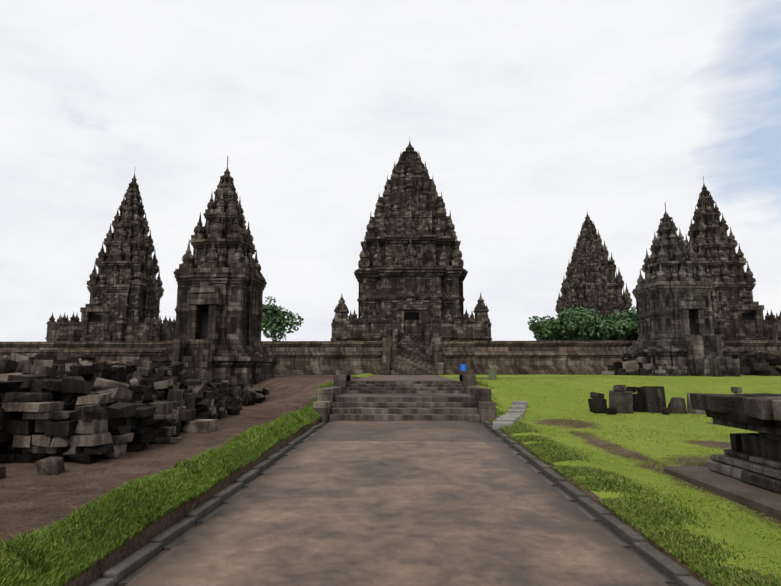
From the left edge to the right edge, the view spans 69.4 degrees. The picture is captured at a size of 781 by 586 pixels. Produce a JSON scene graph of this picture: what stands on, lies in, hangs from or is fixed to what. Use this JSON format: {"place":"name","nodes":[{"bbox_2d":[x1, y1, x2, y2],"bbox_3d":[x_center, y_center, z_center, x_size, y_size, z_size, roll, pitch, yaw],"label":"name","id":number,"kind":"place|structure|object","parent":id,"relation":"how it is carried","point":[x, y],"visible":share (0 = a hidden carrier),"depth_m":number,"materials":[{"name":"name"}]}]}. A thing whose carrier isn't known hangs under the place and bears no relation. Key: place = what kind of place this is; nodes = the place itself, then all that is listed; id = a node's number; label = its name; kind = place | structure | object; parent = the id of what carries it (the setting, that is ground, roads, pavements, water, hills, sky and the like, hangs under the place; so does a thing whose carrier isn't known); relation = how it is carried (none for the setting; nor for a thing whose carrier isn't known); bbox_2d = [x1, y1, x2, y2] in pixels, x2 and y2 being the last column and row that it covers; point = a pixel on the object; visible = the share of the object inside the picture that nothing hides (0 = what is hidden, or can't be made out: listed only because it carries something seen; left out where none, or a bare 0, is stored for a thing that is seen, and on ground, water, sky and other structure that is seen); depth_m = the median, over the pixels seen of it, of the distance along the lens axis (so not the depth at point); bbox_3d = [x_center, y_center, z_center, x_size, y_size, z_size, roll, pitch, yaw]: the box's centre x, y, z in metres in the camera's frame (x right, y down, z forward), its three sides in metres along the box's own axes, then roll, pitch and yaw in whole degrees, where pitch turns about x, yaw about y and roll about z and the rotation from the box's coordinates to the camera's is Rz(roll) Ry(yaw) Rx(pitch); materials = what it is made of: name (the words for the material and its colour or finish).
{"place":"outdoors","nodes":[
{"label":"outdoors","id":0,"kind":"place"},
{"bbox_2d":[0,373,780,585],"bbox_3d":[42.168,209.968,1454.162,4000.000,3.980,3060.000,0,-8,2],"label":"ground","id":1,"kind":"structure","parent":0,"point":[30,497],"depth_m":10.97,"materials":[{"name":"green plant"}]},
{"bbox_2d":[0,350,162,364],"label":"terrace wall","id":2,"kind":"structure","parent":1,"relation":"on","point":[124,356],"depth_m":40.15,"materials":[{"name":"stone"}]},
{"bbox_2d":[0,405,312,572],"bbox_3d":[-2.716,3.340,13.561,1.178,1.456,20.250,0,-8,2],"label":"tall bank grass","id":3,"kind":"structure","parent":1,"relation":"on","point":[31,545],"depth_m":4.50,"materials":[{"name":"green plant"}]},
{"bbox_2d":[0,381,333,585],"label":"bank grass","id":4,"kind":"structure","parent":1,"relation":"on","point":[160,494],"depth_m":5.70,"materials":[{"name":"green plant"}]},
{"bbox_2d":[149,156,279,389],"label":"temple","id":5,"kind":"structure","parent":1,"relation":"on","point":[221,281],"depth_m":31.52,"materials":[{"name":"stone"}]},
{"bbox_2d":[283,402,302,414],"bbox_3d":[-2.901,3.563,16.802,0.524,0.600,0.424,0,-8,2],"label":"bench","id":6,"kind":"object","parent":1,"relation":"on","point":[286,404],"visible":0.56,"depth_m":16.64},
{"bbox_2d":[0,347,780,486],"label":"rubble","id":7,"kind":"object","parent":1,"relation":"on","point":[58,410],"visible":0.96,"depth_m":12.11,"materials":[{"name":"stone"}]},
{"bbox_2d":[0,338,780,374],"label":"court wall","id":8,"kind":"structure","parent":1,"relation":"on","point":[450,357],"depth_m":44.32,"materials":[{"name":"stone"}]},
{"bbox_2d":[88,421,705,585],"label":"kerbs","id":9,"kind":"structure","parent":1,"relation":"on","point":[129,564],"depth_m":6.41,"materials":[{"name":"concrete"}]},
{"bbox_2d":[313,371,495,423],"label":"stairs","id":10,"kind":"structure","parent":1,"relation":"on","point":[345,398],"depth_m":18.32,"materials":[{"name":"stone"}]},
{"bbox_2d":[460,364,466,370],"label":"bin","id":11,"kind":"object","parent":1,"relation":"on","point":[463,367],"visible":0.65,"depth_m":43.11,"materials":[{"name":"blue plastic"}]},
{"bbox_2d":[493,401,527,429],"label":"white steps","id":12,"kind":"structure","parent":1,"relation":"on","point":[517,410],"depth_m":17.19,"materials":[{"name":"white stone"}]},
{"bbox_2d":[457,376,780,579],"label":"lawn grass","id":13,"kind":"structure","parent":1,"relation":"on","point":[687,498],"depth_m":11.28,"materials":[{"name":"green plant"}]},
{"bbox_2d":[488,369,496,379],"bbox_3d":[4.600,3.670,25.462,0.368,0.500,0.368,0,-8,2],"label":"bin","id":14,"kind":"object","parent":13,"relation":"on","point":[492,374],"visible":0.85,"depth_m":25.32,"materials":[{"name":"green"}]},
{"bbox_2d":[476,381,780,585],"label":"verge grass","id":15,"kind":"structure","parent":1,"relation":"on","point":[639,514],"depth_m":6.40,"materials":[{"name":"green plant"}]},
{"bbox_2d":[588,385,745,414],"bbox_3d":[12.480,3.731,20.206,11.262,1.190,1.739,1,-8,-8],"label":"stone row","id":16,"kind":"object","parent":1,"relation":"on","point":[626,400],"visible":0.65,"depth_m":19.67,"materials":[{"name":"grey stone"}]},
{"bbox_2d":[622,203,743,376],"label":"temple","id":17,"kind":"structure","parent":1,"relation":"on","point":[671,292],"depth_m":39.63,"materials":[{"name":"stone"}]},
{"bbox_2d":[664,466,780,520],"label":"footing","id":18,"kind":"object","parent":1,"relation":"on","point":[761,500],"visible":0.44,"depth_m":7.65,"materials":[{"name":"grey stone"}]},
{"bbox_2d":[690,393,780,493],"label":"stone platform","id":19,"kind":"structure","parent":18,"relation":"on","point":[754,459],"depth_m":8.07,"materials":[{"name":"stone"}]},
{"bbox_2d":[0,0,780,341],"label":"sky","id":20,"kind":"structure","parent":0,"point":[529,118],"materials":[{"name":"white"}]},
{"bbox_2d":[125,420,667,585],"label":"path","id":21,"kind":"structure","parent":0,"point":[398,503],"depth_m":6.35,"materials":[{"name":"brown stone"}]},
{"bbox_2d":[116,423,676,585],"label":"channel","id":22,"kind":"object","parent":21,"relation":"on","point":[653,568],"visible":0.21,"depth_m":6.59,"materials":[{"name":"grey stone"}]},
{"bbox_2d":[352,375,456,380],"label":"path","id":23,"kind":"structure","parent":0,"point":[405,378],"depth_m":28.41,"materials":[{"name":"grey stone"}]},
{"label":"courtyard","id":24,"kind":"structure","parent":0,"visible":0},
{"bbox_2d":[45,173,175,341],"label":"temple","id":25,"kind":"structure","parent":24,"relation":"on","point":[125,288],"depth_m":63.68,"materials":[{"name":"stone"}]},
{"bbox_2d":[261,296,303,340],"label":"tree","id":26,"kind":"object","parent":24,"relation":"on","point":[274,315],"depth_m":50.22,"materials":[{"name":"green plant"}]},
{"bbox_2d":[330,141,491,354],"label":"temple","id":27,"kind":"structure","parent":24,"relation":"on","point":[410,273],"depth_m":60.29,"materials":[{"name":"stone"}]},
{"bbox_2d":[528,315,579,340],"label":"tree","id":28,"kind":"object","parent":24,"relation":"on","point":[534,327],"visible":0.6,"depth_m":49.48,"materials":[{"name":"green plant"}]},
{"bbox_2d":[541,306,603,340],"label":"tree","id":29,"kind":"object","parent":24,"relation":"on","point":[582,324],"depth_m":48.62,"materials":[{"name":"green plant"}]},
{"bbox_2d":[555,212,631,340],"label":"temple","id":30,"kind":"structure","parent":24,"relation":"on","point":[591,281],"depth_m":106.33,"materials":[{"name":"stone"}]},
{"bbox_2d":[569,304,617,340],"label":"tree","id":31,"kind":"object","parent":24,"relation":"on","point":[600,320],"visible":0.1,"depth_m":49.75,"materials":[{"name":"green plant"}]},
{"bbox_2d":[590,306,637,340],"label":"tree","id":32,"kind":"object","parent":24,"relation":"on","point":[617,329],"depth_m":48.71,"materials":[{"name":"green plant"}]},
{"bbox_2d":[621,310,638,340],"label":"tree","id":33,"kind":"object","parent":24,"relation":"on","point":[630,337],"depth_m":50.08,"materials":[{"name":"green plant"}]},
{"bbox_2d":[685,176,780,339],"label":"temple","id":34,"kind":"structure","parent":24,"relation":"on","point":[737,310],"depth_m":61.62,"materials":[{"name":"stone"}]}
]}

